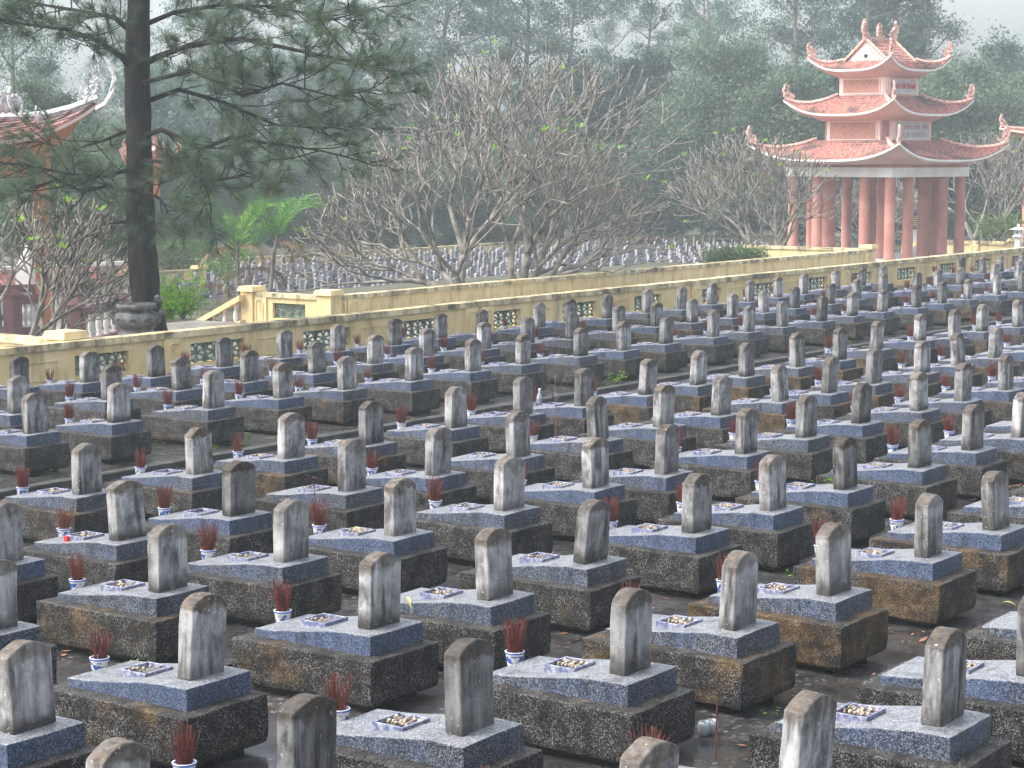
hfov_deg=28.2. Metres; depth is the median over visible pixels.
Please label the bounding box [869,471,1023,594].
grave
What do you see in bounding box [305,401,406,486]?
grave
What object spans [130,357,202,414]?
grave
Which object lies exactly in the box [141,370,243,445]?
grave
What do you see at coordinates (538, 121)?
forest tree
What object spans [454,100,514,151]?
forest tree
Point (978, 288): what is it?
grave
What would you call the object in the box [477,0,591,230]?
forest tree
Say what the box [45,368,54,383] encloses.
incense pot
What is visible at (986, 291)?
incense pot
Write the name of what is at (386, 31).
forest tree
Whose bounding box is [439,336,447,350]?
incense pot
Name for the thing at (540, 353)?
incense pot
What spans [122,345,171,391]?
grave
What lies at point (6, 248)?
bushy tree
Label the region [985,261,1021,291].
grave
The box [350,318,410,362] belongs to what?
grave
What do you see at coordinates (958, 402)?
grave
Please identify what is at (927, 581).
grave
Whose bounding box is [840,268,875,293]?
grave
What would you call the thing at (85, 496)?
grave
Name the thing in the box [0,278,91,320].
balustrade
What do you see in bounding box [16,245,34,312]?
obelisk
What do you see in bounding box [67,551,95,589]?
incense pot
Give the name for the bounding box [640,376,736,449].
grave
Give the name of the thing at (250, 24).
forest tree
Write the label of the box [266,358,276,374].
incense pot
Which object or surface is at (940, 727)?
grave
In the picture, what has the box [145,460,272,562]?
grave
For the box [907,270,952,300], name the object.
grave
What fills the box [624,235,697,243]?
yellow wall
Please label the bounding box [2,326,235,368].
temple forecourt
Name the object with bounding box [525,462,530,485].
incense pot
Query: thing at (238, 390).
incense pot
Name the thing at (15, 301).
balustrade
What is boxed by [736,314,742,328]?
incense pot
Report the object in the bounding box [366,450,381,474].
incense pot
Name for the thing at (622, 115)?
forest tree
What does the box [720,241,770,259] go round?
shrub
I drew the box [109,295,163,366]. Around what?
stone urn
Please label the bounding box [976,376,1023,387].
grave
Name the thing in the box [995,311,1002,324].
incense pot
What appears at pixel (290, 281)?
grave
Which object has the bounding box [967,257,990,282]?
grave
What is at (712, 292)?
grave
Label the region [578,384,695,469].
grave
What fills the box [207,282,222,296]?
grave
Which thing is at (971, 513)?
grave
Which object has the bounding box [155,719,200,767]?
incense pot
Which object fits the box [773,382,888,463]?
grave
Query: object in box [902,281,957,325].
grave
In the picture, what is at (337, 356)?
incense pot
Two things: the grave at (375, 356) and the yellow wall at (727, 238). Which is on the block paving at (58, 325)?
the yellow wall at (727, 238)
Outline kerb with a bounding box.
[0,317,1018,767]
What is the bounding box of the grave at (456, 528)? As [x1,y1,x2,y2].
[416,455,552,565]
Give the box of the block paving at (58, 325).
[2,229,1014,329]
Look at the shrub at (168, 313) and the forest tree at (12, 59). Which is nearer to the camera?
the shrub at (168, 313)
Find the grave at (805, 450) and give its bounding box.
[715,394,832,482]
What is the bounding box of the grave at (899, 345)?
[861,314,940,366]
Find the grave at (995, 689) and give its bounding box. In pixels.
[856,596,1023,767]
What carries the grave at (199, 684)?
on the cemetery paving at (696, 751)
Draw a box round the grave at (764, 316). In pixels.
[720,290,776,326]
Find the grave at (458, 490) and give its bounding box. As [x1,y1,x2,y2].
[366,427,476,511]
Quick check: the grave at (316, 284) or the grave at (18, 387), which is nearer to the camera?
the grave at (18, 387)
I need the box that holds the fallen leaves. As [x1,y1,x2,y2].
[3,314,1021,745]
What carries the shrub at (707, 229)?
on the ground
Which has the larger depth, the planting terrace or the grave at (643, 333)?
the planting terrace
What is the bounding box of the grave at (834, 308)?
[800,283,846,315]
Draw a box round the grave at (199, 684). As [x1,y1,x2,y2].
[54,592,268,767]
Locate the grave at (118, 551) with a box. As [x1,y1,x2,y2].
[24,480,148,592]
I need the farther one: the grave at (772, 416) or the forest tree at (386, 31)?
the forest tree at (386, 31)
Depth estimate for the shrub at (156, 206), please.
98.48 m
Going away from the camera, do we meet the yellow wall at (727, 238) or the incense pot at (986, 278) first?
the incense pot at (986, 278)
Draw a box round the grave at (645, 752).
[619,736,678,767]
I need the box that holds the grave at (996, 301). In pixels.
[959,275,1011,315]
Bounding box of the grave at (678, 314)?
[663,287,686,322]
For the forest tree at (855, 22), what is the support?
on the block paving at (58, 325)
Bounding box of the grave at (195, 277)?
[192,276,198,287]
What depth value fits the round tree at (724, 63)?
109.44 m
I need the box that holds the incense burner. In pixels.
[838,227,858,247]
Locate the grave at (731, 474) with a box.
[650,408,770,501]
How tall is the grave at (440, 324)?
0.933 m
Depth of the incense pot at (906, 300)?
46.04 m
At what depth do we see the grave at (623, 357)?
34.51 m
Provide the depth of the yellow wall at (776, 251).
77.35 m
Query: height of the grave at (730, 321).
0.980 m
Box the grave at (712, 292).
[669,283,726,318]
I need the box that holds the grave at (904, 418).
[835,372,948,449]
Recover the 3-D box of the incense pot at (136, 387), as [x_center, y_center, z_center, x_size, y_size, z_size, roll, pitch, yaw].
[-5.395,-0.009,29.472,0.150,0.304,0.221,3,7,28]
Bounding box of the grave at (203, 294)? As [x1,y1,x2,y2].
[194,283,208,299]
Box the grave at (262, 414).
[224,362,311,434]
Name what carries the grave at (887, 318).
on the cemetery paving at (696, 751)
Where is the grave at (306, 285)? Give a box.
[304,282,309,289]
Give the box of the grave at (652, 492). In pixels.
[569,424,693,523]
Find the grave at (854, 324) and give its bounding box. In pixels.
[808,292,869,339]
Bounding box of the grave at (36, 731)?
[0,639,96,767]
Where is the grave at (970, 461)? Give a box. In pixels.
[874,404,1006,499]
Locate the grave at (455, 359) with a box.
[435,322,505,370]
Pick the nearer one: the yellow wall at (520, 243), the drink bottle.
the drink bottle
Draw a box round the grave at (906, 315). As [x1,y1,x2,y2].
[876,285,933,329]
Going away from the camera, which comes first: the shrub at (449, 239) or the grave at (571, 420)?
the grave at (571, 420)
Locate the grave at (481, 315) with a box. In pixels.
[447,309,501,346]
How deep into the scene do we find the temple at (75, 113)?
43.78 m
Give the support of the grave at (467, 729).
on the cemetery paving at (696, 751)
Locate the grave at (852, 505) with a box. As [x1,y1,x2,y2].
[735,436,885,543]
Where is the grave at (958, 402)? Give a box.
[890,363,991,435]
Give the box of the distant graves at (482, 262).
[199,235,840,283]
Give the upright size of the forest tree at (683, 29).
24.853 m
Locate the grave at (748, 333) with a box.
[701,305,768,357]
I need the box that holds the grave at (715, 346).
[673,309,733,364]
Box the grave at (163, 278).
[160,274,166,284]
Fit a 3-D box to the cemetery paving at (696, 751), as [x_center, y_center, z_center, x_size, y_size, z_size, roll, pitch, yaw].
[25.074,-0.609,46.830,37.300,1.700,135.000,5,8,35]
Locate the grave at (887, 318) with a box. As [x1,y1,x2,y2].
[841,289,899,334]
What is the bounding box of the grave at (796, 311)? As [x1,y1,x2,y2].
[756,286,810,321]
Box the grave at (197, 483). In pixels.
[106,427,222,519]
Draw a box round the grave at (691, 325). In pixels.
[674,299,704,337]
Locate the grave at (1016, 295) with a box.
[985,272,1023,302]
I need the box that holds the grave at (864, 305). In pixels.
[835,279,872,311]
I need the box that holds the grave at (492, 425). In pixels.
[444,377,553,453]
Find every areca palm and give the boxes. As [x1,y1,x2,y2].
[159,233,259,309]
[171,191,286,310]
[190,215,296,294]
[229,182,327,291]
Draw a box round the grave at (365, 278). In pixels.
[363,276,370,285]
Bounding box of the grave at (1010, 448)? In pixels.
[932,392,1023,483]
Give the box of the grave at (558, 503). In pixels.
[490,437,635,540]
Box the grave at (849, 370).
[784,328,862,380]
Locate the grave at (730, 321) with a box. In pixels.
[698,293,740,330]
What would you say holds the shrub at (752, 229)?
on the block paving at (58, 325)
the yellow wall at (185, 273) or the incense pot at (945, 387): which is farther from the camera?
the yellow wall at (185, 273)
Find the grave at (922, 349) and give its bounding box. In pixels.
[851,340,946,401]
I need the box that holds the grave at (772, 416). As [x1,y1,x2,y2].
[702,365,796,433]
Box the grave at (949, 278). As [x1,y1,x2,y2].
[926,257,969,286]
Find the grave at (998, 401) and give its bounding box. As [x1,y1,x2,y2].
[928,354,1023,423]
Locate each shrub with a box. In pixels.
[0,137,114,263]
[49,136,126,262]
[86,115,204,260]
[154,180,191,254]
[155,163,233,255]
[156,226,230,269]
[160,264,218,319]
[162,298,183,320]
[168,153,276,258]
[186,153,220,253]
[211,128,326,256]
[245,153,344,252]
[257,197,283,249]
[275,139,363,252]
[311,147,368,250]
[323,130,420,249]
[363,166,421,248]
[379,151,460,247]
[423,187,463,245]
[432,144,501,242]
[445,151,534,241]
[461,135,558,241]
[523,161,579,239]
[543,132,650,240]
[546,169,606,237]
[606,175,659,235]
[620,146,666,235]
[676,220,695,234]
[691,212,718,234]
[694,240,746,262]
[719,159,764,234]
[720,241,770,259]
[750,218,769,234]
[762,161,841,231]
[835,177,859,232]
[837,183,856,233]
[968,206,1023,244]
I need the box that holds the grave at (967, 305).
[929,279,979,320]
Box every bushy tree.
[0,62,164,154]
[0,91,68,265]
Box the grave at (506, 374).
[461,334,546,394]
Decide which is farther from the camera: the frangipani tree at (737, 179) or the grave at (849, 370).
the frangipani tree at (737, 179)
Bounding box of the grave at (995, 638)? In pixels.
[965,611,1017,659]
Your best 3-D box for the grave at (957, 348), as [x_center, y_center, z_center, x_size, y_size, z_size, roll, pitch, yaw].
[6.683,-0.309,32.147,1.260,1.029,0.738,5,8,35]
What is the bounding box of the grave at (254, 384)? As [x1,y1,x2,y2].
[194,350,272,400]
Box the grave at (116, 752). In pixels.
[86,737,150,767]
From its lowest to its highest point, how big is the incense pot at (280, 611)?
0.339 m
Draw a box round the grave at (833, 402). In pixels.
[760,356,851,420]
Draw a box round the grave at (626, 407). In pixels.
[573,358,675,424]
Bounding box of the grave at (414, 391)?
[357,347,440,414]
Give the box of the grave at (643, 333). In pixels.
[608,302,662,342]
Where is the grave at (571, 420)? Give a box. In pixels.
[533,368,613,437]
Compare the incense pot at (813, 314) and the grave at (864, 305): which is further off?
the grave at (864, 305)
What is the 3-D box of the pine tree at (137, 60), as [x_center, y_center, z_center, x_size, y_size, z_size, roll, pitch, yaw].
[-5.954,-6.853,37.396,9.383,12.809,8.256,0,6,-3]
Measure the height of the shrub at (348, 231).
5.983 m
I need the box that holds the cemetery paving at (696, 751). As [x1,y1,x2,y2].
[0,283,1023,767]
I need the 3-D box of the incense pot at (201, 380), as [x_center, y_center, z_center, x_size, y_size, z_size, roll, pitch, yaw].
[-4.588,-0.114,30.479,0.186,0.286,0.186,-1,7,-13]
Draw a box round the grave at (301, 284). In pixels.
[285,280,304,290]
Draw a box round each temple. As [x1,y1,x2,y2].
[0,51,116,330]
[118,136,180,196]
[999,114,1023,240]
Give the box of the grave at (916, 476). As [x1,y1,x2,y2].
[816,419,956,519]
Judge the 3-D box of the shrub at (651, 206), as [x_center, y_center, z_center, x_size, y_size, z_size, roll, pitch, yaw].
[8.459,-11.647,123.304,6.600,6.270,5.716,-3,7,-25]
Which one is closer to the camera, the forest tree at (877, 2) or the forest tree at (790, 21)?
the forest tree at (877, 2)
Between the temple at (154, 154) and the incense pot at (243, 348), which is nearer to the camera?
the incense pot at (243, 348)
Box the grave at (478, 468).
[451,411,554,503]
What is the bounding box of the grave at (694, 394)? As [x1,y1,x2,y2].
[628,350,711,413]
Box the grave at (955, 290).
[926,267,974,298]
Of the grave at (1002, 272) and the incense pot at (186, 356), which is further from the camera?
the grave at (1002, 272)
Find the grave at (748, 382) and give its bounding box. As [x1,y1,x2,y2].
[681,342,770,400]
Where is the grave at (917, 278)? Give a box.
[893,272,930,306]
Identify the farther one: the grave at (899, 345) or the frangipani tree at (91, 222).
the frangipani tree at (91, 222)
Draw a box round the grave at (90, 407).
[48,364,140,428]
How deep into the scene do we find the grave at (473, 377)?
31.21 m
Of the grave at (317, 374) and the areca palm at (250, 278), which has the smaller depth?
the grave at (317, 374)
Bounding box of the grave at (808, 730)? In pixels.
[678,690,836,767]
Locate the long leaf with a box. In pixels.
[406,597,411,612]
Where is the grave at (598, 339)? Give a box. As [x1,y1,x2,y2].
[588,305,638,349]
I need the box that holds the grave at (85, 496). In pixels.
[0,443,108,541]
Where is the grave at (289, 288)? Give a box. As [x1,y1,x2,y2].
[273,283,292,291]
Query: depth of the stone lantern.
91.88 m
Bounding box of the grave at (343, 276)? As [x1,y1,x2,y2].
[332,273,345,286]
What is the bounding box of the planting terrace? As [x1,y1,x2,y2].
[85,262,694,330]
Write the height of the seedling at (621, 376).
0.294 m
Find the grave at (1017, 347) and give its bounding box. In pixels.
[1003,343,1023,350]
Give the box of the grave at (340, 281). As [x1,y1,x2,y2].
[338,279,343,287]
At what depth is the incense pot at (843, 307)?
43.62 m
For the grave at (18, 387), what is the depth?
26.19 m
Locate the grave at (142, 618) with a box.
[36,523,208,662]
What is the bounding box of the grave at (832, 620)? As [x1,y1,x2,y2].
[688,522,887,672]
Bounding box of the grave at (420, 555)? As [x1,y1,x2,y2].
[309,477,447,593]
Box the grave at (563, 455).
[530,396,632,481]
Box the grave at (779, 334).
[736,301,796,352]
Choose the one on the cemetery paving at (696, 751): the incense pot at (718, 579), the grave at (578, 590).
the grave at (578, 590)
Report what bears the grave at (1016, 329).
on the cemetery paving at (696, 751)
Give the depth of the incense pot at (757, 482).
20.77 m
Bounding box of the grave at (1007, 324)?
[998,323,1023,326]
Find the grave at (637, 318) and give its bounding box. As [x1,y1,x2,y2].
[625,289,652,325]
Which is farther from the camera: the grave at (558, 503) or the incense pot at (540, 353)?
the incense pot at (540, 353)
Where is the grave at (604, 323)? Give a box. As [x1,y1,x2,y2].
[580,294,612,332]
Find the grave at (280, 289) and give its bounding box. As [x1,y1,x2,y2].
[272,280,284,291]
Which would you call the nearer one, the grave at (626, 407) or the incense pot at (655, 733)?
the incense pot at (655, 733)
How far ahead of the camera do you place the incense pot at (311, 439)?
23.93 m
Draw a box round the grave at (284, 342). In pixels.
[233,330,307,378]
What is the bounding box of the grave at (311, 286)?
[293,275,313,288]
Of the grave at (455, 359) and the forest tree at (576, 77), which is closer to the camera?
the grave at (455, 359)
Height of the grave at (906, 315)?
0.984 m
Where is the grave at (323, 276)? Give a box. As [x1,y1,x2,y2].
[321,274,326,284]
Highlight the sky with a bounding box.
[0,0,1023,158]
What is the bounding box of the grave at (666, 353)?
[611,317,686,371]
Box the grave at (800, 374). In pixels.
[731,333,821,390]
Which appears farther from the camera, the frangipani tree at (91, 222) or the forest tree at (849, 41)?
the forest tree at (849, 41)
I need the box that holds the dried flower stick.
[715,702,717,761]
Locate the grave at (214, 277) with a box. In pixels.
[199,275,217,287]
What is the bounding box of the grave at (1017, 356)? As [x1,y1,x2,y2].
[974,349,1023,375]
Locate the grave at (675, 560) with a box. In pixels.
[608,473,742,596]
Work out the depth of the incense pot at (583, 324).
38.90 m
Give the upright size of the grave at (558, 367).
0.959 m
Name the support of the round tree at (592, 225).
on the block paving at (58, 325)
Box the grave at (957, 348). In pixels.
[899,333,982,389]
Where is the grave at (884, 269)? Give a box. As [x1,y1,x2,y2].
[866,266,897,291]
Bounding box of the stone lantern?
[1010,224,1023,247]
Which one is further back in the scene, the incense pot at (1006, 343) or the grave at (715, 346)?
the grave at (715, 346)
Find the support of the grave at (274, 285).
on the block paving at (58, 325)
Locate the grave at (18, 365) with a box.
[0,356,46,411]
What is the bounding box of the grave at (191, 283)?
[181,272,198,285]
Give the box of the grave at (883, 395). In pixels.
[806,348,895,408]
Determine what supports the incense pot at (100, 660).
on the grave at (199, 684)
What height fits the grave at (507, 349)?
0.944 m
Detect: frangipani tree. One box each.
[0,183,131,335]
[0,200,130,335]
[267,52,609,292]
[372,37,699,278]
[652,126,840,245]
[798,177,917,243]
[893,126,1023,241]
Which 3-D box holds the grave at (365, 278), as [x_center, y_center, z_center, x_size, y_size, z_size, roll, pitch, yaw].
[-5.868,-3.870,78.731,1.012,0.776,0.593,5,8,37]
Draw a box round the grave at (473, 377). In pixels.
[423,338,497,403]
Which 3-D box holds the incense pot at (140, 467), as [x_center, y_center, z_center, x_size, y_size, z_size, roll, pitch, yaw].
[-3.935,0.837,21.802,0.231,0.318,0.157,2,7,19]
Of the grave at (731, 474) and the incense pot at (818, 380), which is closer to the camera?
the grave at (731, 474)
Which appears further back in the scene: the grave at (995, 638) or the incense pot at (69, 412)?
the incense pot at (69, 412)
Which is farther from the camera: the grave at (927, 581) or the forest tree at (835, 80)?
the forest tree at (835, 80)
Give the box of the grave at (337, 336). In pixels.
[293,324,359,365]
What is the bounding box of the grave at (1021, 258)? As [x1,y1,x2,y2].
[1008,255,1023,278]
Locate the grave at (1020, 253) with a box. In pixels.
[1004,252,1023,271]
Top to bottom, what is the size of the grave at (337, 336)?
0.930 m
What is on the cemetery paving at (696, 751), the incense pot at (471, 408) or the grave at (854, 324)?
the grave at (854, 324)
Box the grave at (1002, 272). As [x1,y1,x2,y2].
[987,256,1012,279]
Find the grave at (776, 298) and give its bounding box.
[740,277,788,307]
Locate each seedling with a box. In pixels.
[541,370,567,401]
[606,371,626,384]
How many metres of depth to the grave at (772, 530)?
18.83 m
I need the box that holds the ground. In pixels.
[0,165,835,270]
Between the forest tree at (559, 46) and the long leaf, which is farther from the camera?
the forest tree at (559, 46)
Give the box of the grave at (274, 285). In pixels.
[272,279,276,290]
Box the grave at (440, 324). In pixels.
[403,313,460,353]
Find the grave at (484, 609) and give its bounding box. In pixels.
[354,527,550,670]
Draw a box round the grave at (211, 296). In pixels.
[205,284,231,298]
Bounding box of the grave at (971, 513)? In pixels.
[948,496,1023,524]
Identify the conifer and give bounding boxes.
[975,20,1023,226]
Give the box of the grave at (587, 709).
[493,587,694,766]
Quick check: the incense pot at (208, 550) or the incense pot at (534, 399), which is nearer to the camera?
the incense pot at (208, 550)
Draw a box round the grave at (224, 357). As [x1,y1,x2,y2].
[166,337,239,386]
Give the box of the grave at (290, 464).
[213,412,328,497]
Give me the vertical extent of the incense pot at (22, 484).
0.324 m
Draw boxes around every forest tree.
[0,0,53,46]
[0,0,77,263]
[15,45,67,100]
[66,0,156,129]
[93,48,203,154]
[150,0,252,132]
[163,77,272,139]
[170,49,304,164]
[180,0,268,131]
[199,0,371,243]
[254,74,344,197]
[272,45,377,181]
[273,0,378,103]
[318,0,447,248]
[338,98,424,166]
[354,41,503,238]
[363,1,429,97]
[375,0,513,235]
[390,70,508,214]
[454,0,537,139]
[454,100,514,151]
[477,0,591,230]
[481,0,638,238]
[499,49,635,177]
[501,86,567,227]
[554,56,690,230]
[568,0,653,81]
[577,37,729,242]
[596,0,686,231]
[655,79,736,234]
[661,0,782,234]
[662,0,775,92]
[739,0,839,75]
[739,0,854,234]
[771,51,859,221]
[779,0,951,229]
[818,0,931,58]
[829,0,953,234]
[876,75,949,241]
[884,0,978,74]
[1003,42,1023,79]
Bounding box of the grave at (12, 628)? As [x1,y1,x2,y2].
[0,559,56,683]
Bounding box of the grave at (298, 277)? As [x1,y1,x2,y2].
[283,275,300,286]
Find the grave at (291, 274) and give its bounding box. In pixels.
[285,272,295,285]
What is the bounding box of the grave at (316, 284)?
[310,277,319,290]
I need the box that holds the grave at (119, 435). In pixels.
[49,383,151,463]
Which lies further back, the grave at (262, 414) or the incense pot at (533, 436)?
the grave at (262, 414)
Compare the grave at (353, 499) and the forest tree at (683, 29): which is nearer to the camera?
the grave at (353, 499)
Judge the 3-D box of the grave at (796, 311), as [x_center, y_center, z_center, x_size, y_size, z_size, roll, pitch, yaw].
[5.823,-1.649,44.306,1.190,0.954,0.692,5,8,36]
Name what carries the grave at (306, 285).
on the block paving at (58, 325)
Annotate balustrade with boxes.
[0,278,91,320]
[0,288,44,334]
[66,291,129,337]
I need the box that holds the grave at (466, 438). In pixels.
[384,386,488,467]
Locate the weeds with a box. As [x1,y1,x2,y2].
[46,323,965,713]
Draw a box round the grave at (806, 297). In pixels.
[769,274,816,304]
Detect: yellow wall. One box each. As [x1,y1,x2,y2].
[0,247,1023,385]
[0,329,89,375]
[158,260,191,270]
[159,265,207,283]
[190,256,271,269]
[237,285,316,321]
[275,253,324,265]
[313,249,874,315]
[325,249,402,257]
[405,242,511,258]
[511,238,572,249]
[578,236,622,246]
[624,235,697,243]
[698,235,768,243]
[743,244,877,261]
[768,235,840,247]
[875,235,953,248]
[947,238,1023,253]
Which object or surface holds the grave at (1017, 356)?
on the cemetery paving at (696, 751)
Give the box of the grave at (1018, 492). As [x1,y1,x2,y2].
[1009,485,1023,497]
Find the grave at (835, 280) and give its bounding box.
[808,271,847,298]
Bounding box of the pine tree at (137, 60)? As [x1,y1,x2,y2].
[0,0,440,331]
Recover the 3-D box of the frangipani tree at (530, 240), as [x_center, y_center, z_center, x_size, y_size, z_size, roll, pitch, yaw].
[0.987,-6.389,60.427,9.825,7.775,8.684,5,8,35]
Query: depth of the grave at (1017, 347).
35.75 m
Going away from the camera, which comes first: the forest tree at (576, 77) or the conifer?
the forest tree at (576, 77)
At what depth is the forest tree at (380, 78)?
127.82 m
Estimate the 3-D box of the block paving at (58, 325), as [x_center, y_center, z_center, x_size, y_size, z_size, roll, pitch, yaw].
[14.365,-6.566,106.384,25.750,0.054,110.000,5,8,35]
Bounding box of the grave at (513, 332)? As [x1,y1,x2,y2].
[491,302,557,342]
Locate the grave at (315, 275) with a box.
[311,273,318,284]
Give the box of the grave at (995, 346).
[933,327,1018,384]
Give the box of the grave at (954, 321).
[926,309,974,358]
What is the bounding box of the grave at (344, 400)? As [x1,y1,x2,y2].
[293,356,374,424]
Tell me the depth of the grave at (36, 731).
11.65 m
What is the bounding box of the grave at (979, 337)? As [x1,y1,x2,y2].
[930,304,989,353]
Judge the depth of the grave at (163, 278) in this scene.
78.12 m
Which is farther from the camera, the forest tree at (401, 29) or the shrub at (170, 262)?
the forest tree at (401, 29)
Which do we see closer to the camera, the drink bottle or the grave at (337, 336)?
the drink bottle
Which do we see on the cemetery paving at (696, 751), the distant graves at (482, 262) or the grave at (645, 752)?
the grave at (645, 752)
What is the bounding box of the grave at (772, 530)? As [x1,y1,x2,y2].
[657,454,815,570]
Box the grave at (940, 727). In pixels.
[749,626,1011,767]
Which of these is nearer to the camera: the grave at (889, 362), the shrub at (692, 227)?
the grave at (889, 362)
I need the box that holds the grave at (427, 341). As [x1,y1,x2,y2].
[383,328,449,378]
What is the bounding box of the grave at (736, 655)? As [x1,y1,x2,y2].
[582,550,796,712]
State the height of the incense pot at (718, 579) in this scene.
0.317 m
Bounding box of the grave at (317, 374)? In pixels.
[262,341,336,391]
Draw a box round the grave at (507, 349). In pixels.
[491,317,548,363]
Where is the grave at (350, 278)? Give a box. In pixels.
[334,275,354,288]
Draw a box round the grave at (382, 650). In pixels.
[232,551,438,710]
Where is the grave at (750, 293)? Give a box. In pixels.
[719,280,756,313]
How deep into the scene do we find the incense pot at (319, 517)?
18.33 m
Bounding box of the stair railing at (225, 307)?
[197,295,244,322]
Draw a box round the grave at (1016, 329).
[970,300,1023,346]
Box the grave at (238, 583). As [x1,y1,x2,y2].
[187,499,341,626]
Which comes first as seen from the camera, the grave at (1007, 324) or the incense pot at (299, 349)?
the incense pot at (299, 349)
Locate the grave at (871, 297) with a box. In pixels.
[841,273,897,310]
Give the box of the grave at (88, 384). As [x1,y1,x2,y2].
[38,351,100,405]
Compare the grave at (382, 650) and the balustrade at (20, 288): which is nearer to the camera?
the grave at (382, 650)
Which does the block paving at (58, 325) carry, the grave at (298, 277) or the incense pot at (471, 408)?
the grave at (298, 277)
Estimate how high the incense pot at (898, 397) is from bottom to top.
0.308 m
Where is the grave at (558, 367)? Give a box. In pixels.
[531,328,603,385]
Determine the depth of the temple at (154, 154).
49.73 m
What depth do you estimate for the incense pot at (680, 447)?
23.20 m
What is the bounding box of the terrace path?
[87,258,1015,345]
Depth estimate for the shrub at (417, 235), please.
107.15 m
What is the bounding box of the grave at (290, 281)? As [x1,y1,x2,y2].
[283,277,296,290]
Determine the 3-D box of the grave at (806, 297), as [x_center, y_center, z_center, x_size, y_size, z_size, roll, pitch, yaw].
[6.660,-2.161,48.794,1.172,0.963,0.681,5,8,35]
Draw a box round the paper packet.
[64,536,69,541]
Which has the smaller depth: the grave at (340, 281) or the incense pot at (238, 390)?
the incense pot at (238, 390)
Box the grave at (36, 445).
[0,393,69,475]
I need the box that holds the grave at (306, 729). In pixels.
[277,693,336,767]
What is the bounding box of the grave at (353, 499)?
[255,439,383,535]
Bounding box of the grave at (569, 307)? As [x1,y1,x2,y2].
[545,299,587,338]
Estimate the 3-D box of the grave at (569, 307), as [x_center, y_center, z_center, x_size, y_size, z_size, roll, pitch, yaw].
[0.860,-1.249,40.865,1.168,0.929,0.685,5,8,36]
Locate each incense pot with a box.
[13,466,30,493]
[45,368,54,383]
[55,506,77,536]
[62,381,74,400]
[63,402,79,423]
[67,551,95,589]
[87,626,117,670]
[111,360,122,366]
[130,373,141,391]
[134,447,151,473]
[154,484,171,515]
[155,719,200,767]
[162,389,173,409]
[179,351,192,358]
[194,521,220,559]
[199,367,207,383]
[229,379,244,398]
[229,432,249,457]
[241,343,251,351]
[263,580,293,622]
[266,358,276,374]
[293,374,303,391]
[295,340,306,352]
[305,420,317,444]
[307,497,330,534]
[320,670,356,722]
[332,348,340,364]
[352,334,361,346]
[362,365,373,382]
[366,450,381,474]
[384,344,390,357]
[391,403,408,428]
[402,326,406,339]
[424,355,436,372]
[425,474,445,508]
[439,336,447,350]
[467,392,478,415]
[481,349,488,364]
[502,316,508,328]
[502,617,528,665]
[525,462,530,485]
[530,420,541,441]
[533,387,537,405]
[535,326,538,339]
[535,343,545,357]
[579,318,586,327]
[594,377,598,395]
[601,496,619,529]
[618,581,649,589]
[628,723,671,742]
[673,325,679,338]
[674,481,682,511]
[679,425,684,452]
[700,320,706,333]
[712,553,725,592]
[728,418,735,439]
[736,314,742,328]
[754,461,759,489]
[785,402,795,425]
[810,307,816,317]
[812,364,821,385]
[812,517,829,554]
[822,334,832,351]
[839,301,846,313]
[883,423,906,452]
[889,495,906,529]
[892,384,905,403]
[897,350,906,368]
[902,294,908,305]
[904,280,909,289]
[905,323,913,339]
[926,277,931,286]
[930,289,935,300]
[935,343,946,359]
[936,372,952,391]
[939,414,957,437]
[971,314,975,328]
[984,283,990,293]
[985,272,989,281]
[985,360,997,381]
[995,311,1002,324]
[1003,332,1012,346]
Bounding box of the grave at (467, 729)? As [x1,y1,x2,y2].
[336,638,542,767]
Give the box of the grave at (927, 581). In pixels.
[793,493,976,627]
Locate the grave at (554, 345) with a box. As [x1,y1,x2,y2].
[535,313,592,355]
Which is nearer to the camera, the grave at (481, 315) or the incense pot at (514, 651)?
the incense pot at (514, 651)
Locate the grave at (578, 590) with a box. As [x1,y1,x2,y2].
[460,498,640,633]
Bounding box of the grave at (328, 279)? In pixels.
[326,276,335,288]
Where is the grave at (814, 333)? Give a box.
[789,296,839,345]
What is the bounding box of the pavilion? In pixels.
[745,19,1010,260]
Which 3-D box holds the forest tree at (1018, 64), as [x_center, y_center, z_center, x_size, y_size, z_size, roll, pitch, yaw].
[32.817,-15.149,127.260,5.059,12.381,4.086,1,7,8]
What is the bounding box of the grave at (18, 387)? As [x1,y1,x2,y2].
[0,375,49,429]
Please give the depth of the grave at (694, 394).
29.23 m
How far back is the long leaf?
15.24 m
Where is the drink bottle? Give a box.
[536,389,542,404]
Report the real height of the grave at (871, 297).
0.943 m
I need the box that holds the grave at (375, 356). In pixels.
[326,334,398,385]
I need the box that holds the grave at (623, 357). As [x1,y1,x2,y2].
[588,321,645,379]
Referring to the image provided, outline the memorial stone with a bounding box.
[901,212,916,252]
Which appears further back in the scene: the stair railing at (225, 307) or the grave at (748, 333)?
the stair railing at (225, 307)
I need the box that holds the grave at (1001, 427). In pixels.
[984,421,1011,433]
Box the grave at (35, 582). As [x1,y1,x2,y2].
[0,502,58,622]
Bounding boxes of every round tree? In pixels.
[618,17,830,243]
[620,96,734,235]
[675,51,856,241]
[837,43,1021,239]
[931,54,1023,236]
[976,72,1023,235]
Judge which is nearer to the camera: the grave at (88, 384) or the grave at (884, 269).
the grave at (88, 384)
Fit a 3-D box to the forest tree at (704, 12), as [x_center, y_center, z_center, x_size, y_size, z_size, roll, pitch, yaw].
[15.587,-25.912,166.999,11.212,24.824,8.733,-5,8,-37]
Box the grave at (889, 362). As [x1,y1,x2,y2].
[815,321,898,375]
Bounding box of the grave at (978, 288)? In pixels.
[972,263,1007,293]
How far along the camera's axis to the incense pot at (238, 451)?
22.95 m
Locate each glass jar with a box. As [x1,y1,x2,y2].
[697,720,710,736]
[706,718,718,735]

